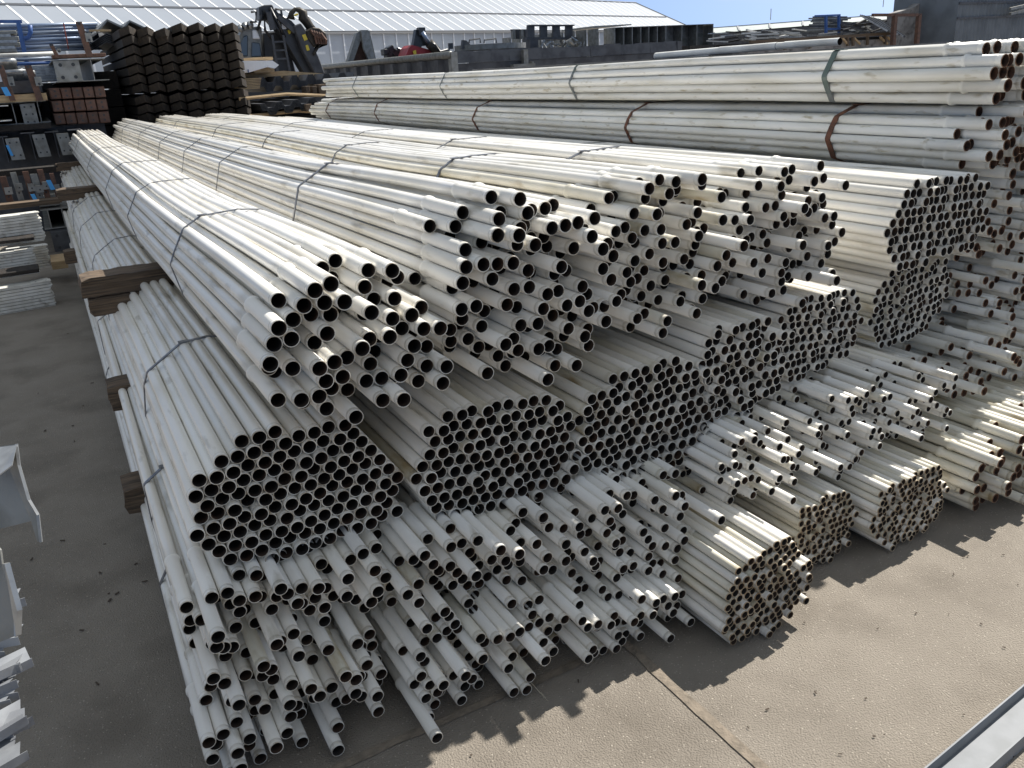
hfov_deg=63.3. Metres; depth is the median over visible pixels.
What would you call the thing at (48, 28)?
rack tube
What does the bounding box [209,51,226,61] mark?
timber beam
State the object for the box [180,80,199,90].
timber beam
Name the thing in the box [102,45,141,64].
timber beam
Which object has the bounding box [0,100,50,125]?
steel beam
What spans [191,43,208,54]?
timber beam
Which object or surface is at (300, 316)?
pipe bundle
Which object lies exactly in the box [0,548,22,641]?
steel angle
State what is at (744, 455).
pipe bundle
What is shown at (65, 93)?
steel tube
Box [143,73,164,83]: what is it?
timber beam
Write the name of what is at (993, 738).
steel channel
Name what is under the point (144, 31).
timber beam
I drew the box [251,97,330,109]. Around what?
corrugated sheet
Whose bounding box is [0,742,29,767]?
sheet offcut
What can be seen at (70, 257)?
timber sleeper
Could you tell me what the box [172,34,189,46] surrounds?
timber beam
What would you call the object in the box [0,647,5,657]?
sheet offcut
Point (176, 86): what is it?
timber beam
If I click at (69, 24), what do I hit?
rack tube
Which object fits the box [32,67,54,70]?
steel section
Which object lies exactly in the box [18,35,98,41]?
rack tube
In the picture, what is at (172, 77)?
timber beam
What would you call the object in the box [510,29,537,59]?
steel trestle
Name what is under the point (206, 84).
timber beam
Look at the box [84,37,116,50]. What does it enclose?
ridge sheet
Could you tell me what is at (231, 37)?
timber beam
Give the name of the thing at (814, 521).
pipe bundle
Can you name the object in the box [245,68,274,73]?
timber board
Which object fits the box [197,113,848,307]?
pipe bundle
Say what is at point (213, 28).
timber beam
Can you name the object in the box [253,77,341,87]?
corrugated sheet
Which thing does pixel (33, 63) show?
rack tube
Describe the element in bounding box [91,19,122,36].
ridge sheet
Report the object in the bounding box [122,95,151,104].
timber beam
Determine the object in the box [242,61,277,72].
foil parcel
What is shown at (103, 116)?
steel tube
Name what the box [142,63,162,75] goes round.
timber beam
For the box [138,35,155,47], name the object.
timber beam
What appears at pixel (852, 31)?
steel section
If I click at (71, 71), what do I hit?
steel beam
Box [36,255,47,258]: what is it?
steel profile
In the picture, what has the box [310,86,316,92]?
timber block
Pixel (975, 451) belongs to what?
pipe bundle
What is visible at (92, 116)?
steel tube
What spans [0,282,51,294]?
steel profile
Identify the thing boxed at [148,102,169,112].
timber beam
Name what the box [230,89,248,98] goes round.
timber beam
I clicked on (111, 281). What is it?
timber sleeper
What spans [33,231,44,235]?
steel profile
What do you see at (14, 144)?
steel beam
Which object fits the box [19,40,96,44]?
rack tube
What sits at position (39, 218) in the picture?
steel profile
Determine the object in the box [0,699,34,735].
sheet offcut
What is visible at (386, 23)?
white hall
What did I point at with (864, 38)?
storage rack
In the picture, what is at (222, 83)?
timber beam
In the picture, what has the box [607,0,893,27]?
sky
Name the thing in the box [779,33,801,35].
steel section
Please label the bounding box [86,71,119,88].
timber beam
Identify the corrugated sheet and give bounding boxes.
[245,83,325,91]
[246,76,344,85]
[247,81,322,89]
[249,101,315,112]
[250,96,339,108]
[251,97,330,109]
[251,97,340,110]
[251,102,313,113]
[251,104,313,114]
[252,74,353,83]
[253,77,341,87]
[254,72,353,82]
[256,82,323,90]
[261,75,353,84]
[261,80,322,88]
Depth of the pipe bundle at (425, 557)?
2.77 m
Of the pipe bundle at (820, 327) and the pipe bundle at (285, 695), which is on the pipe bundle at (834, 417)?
the pipe bundle at (820, 327)
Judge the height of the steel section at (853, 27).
0.220 m
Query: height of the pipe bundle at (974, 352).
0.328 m
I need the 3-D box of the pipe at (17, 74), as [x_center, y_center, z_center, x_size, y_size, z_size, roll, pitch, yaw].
[-7.478,-4.483,12.564,0.332,0.510,0.543,-14,23,-26]
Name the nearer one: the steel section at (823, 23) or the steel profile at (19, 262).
the steel profile at (19, 262)
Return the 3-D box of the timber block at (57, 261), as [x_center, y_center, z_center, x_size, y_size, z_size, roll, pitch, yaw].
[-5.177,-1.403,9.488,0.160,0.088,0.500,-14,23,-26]
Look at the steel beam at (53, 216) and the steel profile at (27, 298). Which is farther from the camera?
the steel beam at (53, 216)
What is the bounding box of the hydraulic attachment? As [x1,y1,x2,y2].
[398,27,447,55]
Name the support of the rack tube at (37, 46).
on the rack tube at (50, 49)
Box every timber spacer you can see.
[0,233,33,243]
[0,264,38,277]
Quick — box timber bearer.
[51,53,105,58]
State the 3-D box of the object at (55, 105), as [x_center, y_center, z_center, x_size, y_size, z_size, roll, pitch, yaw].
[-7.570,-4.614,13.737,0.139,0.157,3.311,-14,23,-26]
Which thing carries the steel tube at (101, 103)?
on the steel tube at (103, 116)
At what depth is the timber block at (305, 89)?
14.81 m
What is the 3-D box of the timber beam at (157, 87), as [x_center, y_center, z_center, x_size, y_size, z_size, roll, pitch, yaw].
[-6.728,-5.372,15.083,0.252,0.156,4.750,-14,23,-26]
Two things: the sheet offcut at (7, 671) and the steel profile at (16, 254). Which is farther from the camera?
the steel profile at (16, 254)
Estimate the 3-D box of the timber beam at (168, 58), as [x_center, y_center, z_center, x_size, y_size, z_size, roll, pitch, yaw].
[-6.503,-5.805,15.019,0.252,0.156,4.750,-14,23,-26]
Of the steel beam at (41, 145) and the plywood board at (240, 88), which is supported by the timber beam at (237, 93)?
the plywood board at (240, 88)
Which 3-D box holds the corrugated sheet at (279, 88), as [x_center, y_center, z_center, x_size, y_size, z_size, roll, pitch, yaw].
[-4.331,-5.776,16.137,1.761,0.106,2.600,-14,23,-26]
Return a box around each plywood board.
[212,87,259,89]
[245,71,322,78]
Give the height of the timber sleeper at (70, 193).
0.116 m
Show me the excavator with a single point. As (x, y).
(286, 43)
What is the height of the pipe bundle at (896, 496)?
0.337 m
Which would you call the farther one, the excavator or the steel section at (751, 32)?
the steel section at (751, 32)
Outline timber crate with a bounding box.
[733,32,897,53]
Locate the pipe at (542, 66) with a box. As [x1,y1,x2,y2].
[472,39,1001,70]
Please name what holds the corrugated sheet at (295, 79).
on the corrugated sheet at (290, 83)
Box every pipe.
[0,59,17,81]
[5,69,29,105]
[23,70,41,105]
[472,39,1001,70]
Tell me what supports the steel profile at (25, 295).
on the steel profile at (27, 298)
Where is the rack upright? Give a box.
[0,20,32,61]
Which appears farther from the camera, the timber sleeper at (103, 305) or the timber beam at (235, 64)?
the timber beam at (235, 64)
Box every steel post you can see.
[0,65,15,100]
[25,65,43,100]
[49,43,60,57]
[75,22,92,56]
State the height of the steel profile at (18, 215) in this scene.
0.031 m
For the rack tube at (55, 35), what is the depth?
14.84 m
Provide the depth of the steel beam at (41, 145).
12.00 m
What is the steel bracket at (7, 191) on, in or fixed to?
attached to the timber batten at (27, 203)
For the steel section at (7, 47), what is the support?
on the steel section at (8, 50)
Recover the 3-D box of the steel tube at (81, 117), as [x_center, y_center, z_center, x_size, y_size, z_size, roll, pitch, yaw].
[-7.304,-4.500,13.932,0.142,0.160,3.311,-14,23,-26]
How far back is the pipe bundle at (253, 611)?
2.58 m
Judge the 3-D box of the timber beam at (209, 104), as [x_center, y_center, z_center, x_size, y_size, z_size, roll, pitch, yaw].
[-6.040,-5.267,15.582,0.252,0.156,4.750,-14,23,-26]
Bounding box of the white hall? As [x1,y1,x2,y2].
[0,0,685,94]
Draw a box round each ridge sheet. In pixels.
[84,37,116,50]
[84,39,114,52]
[85,41,122,53]
[90,33,120,43]
[90,35,118,45]
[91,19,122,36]
[121,20,143,29]
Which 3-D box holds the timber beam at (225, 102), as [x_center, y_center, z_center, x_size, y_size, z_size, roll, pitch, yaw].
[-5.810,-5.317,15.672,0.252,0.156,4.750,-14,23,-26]
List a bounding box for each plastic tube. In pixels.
[654,42,778,58]
[718,42,805,49]
[783,38,842,46]
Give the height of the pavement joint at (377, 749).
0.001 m
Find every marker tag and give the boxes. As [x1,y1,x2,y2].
[1,87,10,95]
[6,145,13,155]
[46,180,54,189]
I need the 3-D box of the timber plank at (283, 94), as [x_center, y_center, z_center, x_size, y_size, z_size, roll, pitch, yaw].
[-3.827,-4.915,14.191,1.650,0.136,0.060,-14,23,-26]
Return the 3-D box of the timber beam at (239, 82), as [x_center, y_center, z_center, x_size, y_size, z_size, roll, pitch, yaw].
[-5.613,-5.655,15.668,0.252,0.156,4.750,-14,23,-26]
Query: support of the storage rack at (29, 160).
on the ground
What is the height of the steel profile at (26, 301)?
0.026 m
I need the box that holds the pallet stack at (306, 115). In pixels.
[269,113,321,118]
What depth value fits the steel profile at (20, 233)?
8.74 m
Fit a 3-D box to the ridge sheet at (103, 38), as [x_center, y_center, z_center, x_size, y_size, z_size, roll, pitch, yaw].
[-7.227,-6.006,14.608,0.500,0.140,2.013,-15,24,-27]
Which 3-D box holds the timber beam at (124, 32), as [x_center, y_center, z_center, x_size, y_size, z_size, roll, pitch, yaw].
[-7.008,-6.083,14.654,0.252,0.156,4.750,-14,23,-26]
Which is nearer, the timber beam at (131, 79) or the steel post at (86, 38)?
the steel post at (86, 38)
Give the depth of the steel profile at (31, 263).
8.57 m
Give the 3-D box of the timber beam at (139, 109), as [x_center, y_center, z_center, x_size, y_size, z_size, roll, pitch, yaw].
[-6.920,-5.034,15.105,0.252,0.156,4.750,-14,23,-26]
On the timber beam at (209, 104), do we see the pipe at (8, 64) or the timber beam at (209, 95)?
the timber beam at (209, 95)
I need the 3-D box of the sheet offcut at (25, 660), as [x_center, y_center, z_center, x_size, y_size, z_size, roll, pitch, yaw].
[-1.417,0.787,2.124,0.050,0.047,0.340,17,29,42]
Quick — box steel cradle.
[0,80,42,94]
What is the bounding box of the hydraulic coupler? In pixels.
[381,45,400,57]
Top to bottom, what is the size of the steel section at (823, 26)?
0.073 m
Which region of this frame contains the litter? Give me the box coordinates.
[30,333,1018,756]
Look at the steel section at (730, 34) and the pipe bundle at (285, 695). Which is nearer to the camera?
the pipe bundle at (285, 695)
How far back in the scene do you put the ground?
2.97 m
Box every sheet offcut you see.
[0,624,22,647]
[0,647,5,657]
[0,647,33,681]
[0,654,21,674]
[0,662,21,679]
[0,675,18,694]
[0,680,19,701]
[0,695,11,709]
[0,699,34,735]
[0,714,28,741]
[0,736,15,752]
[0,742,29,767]
[3,708,29,731]
[17,588,26,606]
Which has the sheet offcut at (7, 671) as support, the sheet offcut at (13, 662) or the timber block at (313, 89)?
the sheet offcut at (13, 662)
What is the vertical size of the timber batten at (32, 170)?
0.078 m
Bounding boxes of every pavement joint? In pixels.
[328,649,610,767]
[623,639,769,767]
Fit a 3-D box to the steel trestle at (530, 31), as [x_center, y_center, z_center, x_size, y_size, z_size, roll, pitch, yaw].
[1.241,-11.425,26.974,1.906,0.497,0.250,-14,23,-26]
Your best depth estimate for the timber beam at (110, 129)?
14.18 m
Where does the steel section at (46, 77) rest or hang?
on the steel section at (50, 80)
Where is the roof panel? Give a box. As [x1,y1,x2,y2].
[562,24,630,31]
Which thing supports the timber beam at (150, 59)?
on the timber beam at (153, 68)
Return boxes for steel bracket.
[0,176,12,201]
[10,172,23,200]
[22,171,35,198]
[30,174,43,198]
[37,169,50,197]
[49,173,61,202]
[346,30,375,61]
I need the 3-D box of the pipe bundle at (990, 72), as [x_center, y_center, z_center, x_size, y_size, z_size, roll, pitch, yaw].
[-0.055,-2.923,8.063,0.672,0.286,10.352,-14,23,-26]
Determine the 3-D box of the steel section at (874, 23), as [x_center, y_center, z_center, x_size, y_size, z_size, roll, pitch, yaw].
[11.103,-11.081,25.475,0.853,0.548,0.050,4,22,18]
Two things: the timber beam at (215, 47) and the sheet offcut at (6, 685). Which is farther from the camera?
the timber beam at (215, 47)
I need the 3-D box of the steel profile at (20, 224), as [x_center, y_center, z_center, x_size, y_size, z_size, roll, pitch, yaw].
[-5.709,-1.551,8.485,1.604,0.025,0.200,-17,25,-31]
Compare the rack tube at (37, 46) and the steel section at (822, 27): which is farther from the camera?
the steel section at (822, 27)
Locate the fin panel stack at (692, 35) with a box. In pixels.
[502,24,713,47]
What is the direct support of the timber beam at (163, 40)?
on the timber beam at (165, 49)
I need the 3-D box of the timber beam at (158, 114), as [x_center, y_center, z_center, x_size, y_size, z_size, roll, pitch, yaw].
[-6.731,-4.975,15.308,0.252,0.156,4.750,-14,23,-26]
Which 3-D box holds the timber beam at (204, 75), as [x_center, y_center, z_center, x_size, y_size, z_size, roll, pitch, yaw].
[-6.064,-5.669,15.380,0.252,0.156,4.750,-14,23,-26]
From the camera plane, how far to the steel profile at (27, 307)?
8.26 m
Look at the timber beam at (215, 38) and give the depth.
13.37 m
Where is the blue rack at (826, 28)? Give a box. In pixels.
[814,14,840,32]
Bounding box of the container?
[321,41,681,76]
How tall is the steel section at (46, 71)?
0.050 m
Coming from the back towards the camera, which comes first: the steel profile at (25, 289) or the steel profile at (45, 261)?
the steel profile at (45, 261)
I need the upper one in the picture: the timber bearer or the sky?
the sky
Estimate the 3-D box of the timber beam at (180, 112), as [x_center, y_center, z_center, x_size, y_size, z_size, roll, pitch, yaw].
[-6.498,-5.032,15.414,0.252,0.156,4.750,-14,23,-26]
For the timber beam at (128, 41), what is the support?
on the timber beam at (129, 51)
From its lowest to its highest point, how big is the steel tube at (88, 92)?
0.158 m
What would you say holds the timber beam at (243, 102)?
on the timber beam at (245, 110)
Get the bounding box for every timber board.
[244,57,272,60]
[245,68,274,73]
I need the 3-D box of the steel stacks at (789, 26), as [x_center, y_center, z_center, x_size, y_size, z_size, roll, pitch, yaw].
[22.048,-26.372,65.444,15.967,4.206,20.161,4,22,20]
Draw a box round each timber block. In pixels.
[50,253,67,269]
[301,86,309,92]
[302,104,311,110]
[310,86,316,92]
[314,84,325,93]
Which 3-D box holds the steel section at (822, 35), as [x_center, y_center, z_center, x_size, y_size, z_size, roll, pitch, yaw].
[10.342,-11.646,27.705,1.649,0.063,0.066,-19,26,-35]
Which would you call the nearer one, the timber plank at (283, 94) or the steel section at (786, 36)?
the timber plank at (283, 94)
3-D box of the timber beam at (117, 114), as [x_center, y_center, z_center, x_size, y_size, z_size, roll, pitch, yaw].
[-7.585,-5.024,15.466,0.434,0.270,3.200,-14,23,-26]
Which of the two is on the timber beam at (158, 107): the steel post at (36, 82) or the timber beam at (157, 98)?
the timber beam at (157, 98)
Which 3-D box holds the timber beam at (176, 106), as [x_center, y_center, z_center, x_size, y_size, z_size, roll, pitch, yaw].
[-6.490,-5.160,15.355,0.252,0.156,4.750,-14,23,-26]
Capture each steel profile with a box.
[0,211,38,219]
[0,214,38,222]
[0,216,41,225]
[0,221,41,228]
[0,223,41,231]
[0,225,42,234]
[0,229,42,237]
[0,238,44,246]
[0,246,33,255]
[0,251,32,257]
[0,252,34,260]
[0,255,35,263]
[0,258,36,266]
[0,262,35,268]
[0,278,50,291]
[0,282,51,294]
[0,287,50,297]
[0,288,51,300]
[0,291,53,304]
[0,294,54,307]
[0,298,54,310]
[0,300,55,313]
[0,304,55,314]
[0,444,42,541]
[6,243,47,248]
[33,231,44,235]
[33,248,45,251]
[34,234,45,238]
[34,248,48,253]
[35,253,48,256]
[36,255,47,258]
[36,255,49,261]
[36,260,48,263]
[38,260,50,265]
[39,264,51,268]
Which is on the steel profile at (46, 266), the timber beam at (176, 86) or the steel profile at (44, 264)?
the steel profile at (44, 264)
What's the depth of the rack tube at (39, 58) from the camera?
14.26 m
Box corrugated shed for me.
[893,0,1023,43]
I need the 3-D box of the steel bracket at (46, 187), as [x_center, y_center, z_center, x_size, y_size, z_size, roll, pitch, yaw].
[-6.068,-2.579,10.788,0.100,0.411,0.071,-14,23,-26]
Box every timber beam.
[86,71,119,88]
[93,89,123,106]
[100,35,139,57]
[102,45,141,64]
[103,55,143,70]
[104,106,125,124]
[105,124,117,137]
[109,83,149,93]
[111,25,136,41]
[115,64,145,77]
[118,74,146,85]
[120,104,153,114]
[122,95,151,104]
[125,112,155,121]
[129,94,167,103]
[136,26,154,37]
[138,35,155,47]
[140,44,157,57]
[142,54,160,65]
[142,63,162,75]
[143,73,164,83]
[144,93,185,102]
[145,82,165,92]
[145,111,170,121]
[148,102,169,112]
[152,81,183,92]
[154,28,171,38]
[155,36,173,47]
[157,44,174,56]
[160,53,178,64]
[160,63,179,73]
[161,72,180,82]
[161,110,187,115]
[164,91,201,101]
[165,101,187,111]
[167,23,187,36]
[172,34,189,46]
[174,43,192,55]
[177,53,193,64]
[177,62,196,73]
[179,71,198,82]
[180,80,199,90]
[181,109,204,116]
[182,91,217,100]
[182,100,203,110]
[186,22,204,36]
[189,33,207,45]
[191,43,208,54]
[193,52,210,62]
[193,61,211,71]
[193,89,232,99]
[196,70,213,80]
[197,79,214,89]
[200,99,219,109]
[201,108,219,116]
[203,23,221,35]
[205,79,231,89]
[206,33,223,44]
[207,42,224,53]
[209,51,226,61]
[210,60,228,71]
[212,70,229,80]
[216,98,235,108]
[217,107,235,113]
[220,22,238,34]
[222,32,239,43]
[223,41,241,52]
[224,51,243,61]
[227,60,244,70]
[227,69,245,78]
[229,78,246,88]
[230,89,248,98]
[231,98,250,107]
[233,106,251,114]
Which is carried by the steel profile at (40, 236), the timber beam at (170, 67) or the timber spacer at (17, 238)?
the timber spacer at (17, 238)
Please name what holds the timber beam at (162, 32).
on the timber beam at (163, 40)
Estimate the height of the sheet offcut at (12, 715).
0.065 m
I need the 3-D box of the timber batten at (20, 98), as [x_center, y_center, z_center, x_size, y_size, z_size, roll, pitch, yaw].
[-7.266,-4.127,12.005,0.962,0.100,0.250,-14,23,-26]
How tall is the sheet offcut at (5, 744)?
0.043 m
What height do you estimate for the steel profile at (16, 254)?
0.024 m
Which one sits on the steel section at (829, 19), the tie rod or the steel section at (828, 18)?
the steel section at (828, 18)
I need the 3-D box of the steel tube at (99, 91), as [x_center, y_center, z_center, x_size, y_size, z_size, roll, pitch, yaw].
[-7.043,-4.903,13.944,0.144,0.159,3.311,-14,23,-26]
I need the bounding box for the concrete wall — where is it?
[886,3,919,44]
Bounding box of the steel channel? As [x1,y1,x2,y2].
[924,684,1023,767]
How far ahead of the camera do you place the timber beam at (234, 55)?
13.56 m
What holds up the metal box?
on the steel section
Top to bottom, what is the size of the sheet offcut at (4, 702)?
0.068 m
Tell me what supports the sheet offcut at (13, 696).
on the sheet offcut at (4, 702)
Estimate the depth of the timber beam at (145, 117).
13.33 m
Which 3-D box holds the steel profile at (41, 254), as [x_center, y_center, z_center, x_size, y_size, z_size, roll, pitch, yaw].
[-5.503,-1.465,9.445,0.400,0.024,0.200,-15,24,-28]
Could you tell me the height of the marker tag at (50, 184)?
0.124 m
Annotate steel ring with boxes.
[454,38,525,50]
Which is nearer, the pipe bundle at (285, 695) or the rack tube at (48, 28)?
the pipe bundle at (285, 695)
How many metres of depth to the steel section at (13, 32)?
13.38 m
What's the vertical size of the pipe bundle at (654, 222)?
0.583 m
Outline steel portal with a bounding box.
[871,13,921,44]
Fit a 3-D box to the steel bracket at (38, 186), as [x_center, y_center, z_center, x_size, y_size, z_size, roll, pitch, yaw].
[-6.139,-2.528,10.764,0.111,0.386,0.071,-14,23,-26]
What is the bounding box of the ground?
[0,231,1023,767]
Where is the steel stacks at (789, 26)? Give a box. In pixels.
[713,15,886,44]
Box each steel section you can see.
[0,30,16,35]
[0,34,10,36]
[0,36,18,40]
[0,40,17,42]
[0,42,20,46]
[0,46,14,48]
[0,48,16,53]
[31,65,53,67]
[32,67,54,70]
[35,70,54,73]
[36,73,55,75]
[36,75,55,78]
[42,78,56,81]
[712,37,737,40]
[720,33,741,36]
[741,31,760,33]
[749,37,784,38]
[751,32,799,35]
[761,29,787,32]
[769,36,799,37]
[777,30,823,34]
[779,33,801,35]
[807,34,835,35]
[808,18,850,18]
[810,25,836,26]
[810,27,846,28]
[812,16,846,17]
[812,19,847,20]
[813,22,836,23]
[829,20,859,25]
[835,30,869,33]
[840,24,866,29]
[860,14,887,31]
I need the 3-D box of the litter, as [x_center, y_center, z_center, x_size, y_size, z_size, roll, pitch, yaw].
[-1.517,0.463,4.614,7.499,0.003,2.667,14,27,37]
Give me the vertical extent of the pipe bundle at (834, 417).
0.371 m
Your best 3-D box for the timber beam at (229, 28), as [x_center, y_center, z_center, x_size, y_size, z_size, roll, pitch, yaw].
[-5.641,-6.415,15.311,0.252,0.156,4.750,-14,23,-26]
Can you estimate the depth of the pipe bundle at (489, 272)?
2.75 m
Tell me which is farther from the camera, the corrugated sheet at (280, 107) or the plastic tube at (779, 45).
the corrugated sheet at (280, 107)
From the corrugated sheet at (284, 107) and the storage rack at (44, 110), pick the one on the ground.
the storage rack at (44, 110)
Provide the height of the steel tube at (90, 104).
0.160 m
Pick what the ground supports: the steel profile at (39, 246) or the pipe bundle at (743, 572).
the pipe bundle at (743, 572)
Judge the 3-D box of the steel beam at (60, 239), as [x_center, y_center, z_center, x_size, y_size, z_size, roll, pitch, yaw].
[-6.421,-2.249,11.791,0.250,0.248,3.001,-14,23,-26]
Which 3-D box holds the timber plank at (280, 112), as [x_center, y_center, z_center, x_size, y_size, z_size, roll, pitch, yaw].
[-3.689,-4.674,14.356,1.659,0.144,0.060,-14,23,-26]
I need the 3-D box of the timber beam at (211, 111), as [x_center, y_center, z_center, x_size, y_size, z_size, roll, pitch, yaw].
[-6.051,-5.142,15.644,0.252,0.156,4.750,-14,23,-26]
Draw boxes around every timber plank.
[239,92,334,100]
[250,109,310,115]
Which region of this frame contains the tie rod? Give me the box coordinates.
[63,23,68,48]
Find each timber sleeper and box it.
[55,161,82,170]
[55,185,102,201]
[63,248,77,263]
[78,262,173,298]
[87,291,139,316]
[105,374,130,410]
[120,471,144,513]
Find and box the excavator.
[238,5,327,100]
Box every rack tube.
[0,22,97,27]
[0,26,96,30]
[0,51,53,57]
[0,56,58,60]
[15,42,97,48]
[16,29,91,34]
[16,33,98,37]
[17,47,103,52]
[17,61,50,65]
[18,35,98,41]
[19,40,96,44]
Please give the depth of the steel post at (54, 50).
11.95 m
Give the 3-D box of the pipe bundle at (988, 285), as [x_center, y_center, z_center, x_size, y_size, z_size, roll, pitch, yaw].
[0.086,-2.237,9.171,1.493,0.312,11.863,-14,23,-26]
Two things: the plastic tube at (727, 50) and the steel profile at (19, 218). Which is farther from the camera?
the steel profile at (19, 218)
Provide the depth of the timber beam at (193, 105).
13.55 m
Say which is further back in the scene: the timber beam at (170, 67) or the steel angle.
the timber beam at (170, 67)
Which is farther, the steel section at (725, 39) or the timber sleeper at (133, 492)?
the steel section at (725, 39)
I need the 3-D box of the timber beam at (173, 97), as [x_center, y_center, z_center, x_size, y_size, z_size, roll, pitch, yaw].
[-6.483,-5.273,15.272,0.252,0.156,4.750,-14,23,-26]
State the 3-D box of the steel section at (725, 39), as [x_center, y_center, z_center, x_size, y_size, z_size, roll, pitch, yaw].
[7.026,-11.385,27.410,0.877,0.119,0.054,-4,21,-1]
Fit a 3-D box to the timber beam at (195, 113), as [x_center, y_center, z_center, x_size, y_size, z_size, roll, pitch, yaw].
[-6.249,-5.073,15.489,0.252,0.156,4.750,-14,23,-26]
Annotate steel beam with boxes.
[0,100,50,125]
[0,104,13,121]
[0,134,24,161]
[20,131,50,158]
[40,189,67,229]
[44,130,72,157]
[49,58,108,84]
[50,227,69,251]
[66,128,80,133]
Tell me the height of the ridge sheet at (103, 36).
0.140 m
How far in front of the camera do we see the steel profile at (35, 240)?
8.78 m
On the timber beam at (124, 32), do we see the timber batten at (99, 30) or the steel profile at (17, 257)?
the timber batten at (99, 30)
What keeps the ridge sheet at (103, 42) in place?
on the ridge sheet at (106, 45)
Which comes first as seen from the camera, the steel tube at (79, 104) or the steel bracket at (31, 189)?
the steel bracket at (31, 189)
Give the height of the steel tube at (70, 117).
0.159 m
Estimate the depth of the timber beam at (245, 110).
13.95 m
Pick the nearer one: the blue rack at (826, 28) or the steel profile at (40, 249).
the steel profile at (40, 249)
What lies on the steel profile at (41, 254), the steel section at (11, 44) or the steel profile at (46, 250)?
the steel profile at (46, 250)
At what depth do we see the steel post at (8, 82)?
11.79 m
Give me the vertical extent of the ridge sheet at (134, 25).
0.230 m
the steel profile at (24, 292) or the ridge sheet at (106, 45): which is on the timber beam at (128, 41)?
the ridge sheet at (106, 45)
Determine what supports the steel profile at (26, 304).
on the steel profile at (27, 307)
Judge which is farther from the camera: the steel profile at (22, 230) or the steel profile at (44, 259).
the steel profile at (44, 259)
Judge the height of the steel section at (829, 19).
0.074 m
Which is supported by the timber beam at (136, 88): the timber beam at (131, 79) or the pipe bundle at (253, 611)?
the timber beam at (131, 79)
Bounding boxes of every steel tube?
[46,88,60,98]
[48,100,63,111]
[50,111,65,124]
[59,87,72,98]
[61,99,74,111]
[62,111,76,123]
[67,99,85,110]
[71,87,83,98]
[71,111,87,123]
[82,86,94,97]
[82,99,96,110]
[83,111,98,122]
[89,98,107,109]
[92,110,110,122]
[93,86,105,97]
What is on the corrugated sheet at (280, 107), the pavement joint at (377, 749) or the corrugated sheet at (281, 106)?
the corrugated sheet at (281, 106)
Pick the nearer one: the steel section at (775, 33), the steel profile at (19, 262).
the steel profile at (19, 262)
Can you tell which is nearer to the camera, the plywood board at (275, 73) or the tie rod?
the tie rod
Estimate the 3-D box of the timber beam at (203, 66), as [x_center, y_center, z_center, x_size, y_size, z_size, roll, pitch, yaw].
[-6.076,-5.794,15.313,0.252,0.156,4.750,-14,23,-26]
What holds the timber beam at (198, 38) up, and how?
on the timber beam at (199, 48)
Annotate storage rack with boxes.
[0,83,88,121]
[0,122,106,231]
[712,36,882,55]
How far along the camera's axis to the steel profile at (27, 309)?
8.27 m
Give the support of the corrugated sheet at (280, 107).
on the corrugated sheet at (253, 111)
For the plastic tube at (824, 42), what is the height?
0.051 m
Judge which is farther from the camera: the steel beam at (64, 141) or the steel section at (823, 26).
the steel section at (823, 26)
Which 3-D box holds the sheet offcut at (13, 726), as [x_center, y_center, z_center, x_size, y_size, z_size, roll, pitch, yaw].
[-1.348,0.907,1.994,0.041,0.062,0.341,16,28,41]
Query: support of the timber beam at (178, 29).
on the timber beam at (180, 39)
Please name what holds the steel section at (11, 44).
on the steel section at (7, 47)
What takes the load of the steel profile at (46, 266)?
on the ground
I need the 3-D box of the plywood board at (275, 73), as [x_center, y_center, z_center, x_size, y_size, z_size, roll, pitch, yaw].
[-4.663,-5.984,16.112,1.570,0.139,1.800,-14,23,-26]
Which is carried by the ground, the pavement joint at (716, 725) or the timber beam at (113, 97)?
the pavement joint at (716, 725)
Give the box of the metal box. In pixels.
[682,44,715,49]
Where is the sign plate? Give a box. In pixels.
[448,43,452,50]
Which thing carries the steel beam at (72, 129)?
on the storage rack at (29, 160)
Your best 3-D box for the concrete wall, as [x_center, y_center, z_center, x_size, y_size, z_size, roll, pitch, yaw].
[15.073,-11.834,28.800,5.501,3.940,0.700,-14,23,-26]
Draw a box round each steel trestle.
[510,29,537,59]
[523,25,576,39]
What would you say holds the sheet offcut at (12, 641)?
on the sheet offcut at (2, 653)
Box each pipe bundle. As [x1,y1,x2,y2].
[60,165,403,565]
[62,208,391,711]
[68,129,453,424]
[69,241,386,767]
[112,118,618,385]
[155,115,748,338]
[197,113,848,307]
[280,116,990,270]
[309,97,1023,178]
[321,38,1023,105]
[347,348,581,520]
[360,122,1023,260]
[364,584,557,743]
[371,483,570,633]
[510,323,720,478]
[515,552,694,663]
[523,456,725,582]
[608,298,787,418]
[653,478,812,644]
[675,404,818,504]
[696,279,863,382]
[733,464,858,564]
[756,369,923,480]
[815,438,949,550]
[823,256,949,348]
[825,343,957,438]
[855,302,1023,398]
[882,375,1023,510]
[940,251,1023,320]
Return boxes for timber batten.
[0,93,47,102]
[0,165,58,176]
[0,197,59,209]
[89,29,110,31]
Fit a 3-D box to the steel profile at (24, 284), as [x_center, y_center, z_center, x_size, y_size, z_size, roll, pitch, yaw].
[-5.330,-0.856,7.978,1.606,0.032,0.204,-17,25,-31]
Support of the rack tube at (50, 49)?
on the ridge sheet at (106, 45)
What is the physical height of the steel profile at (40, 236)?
0.025 m

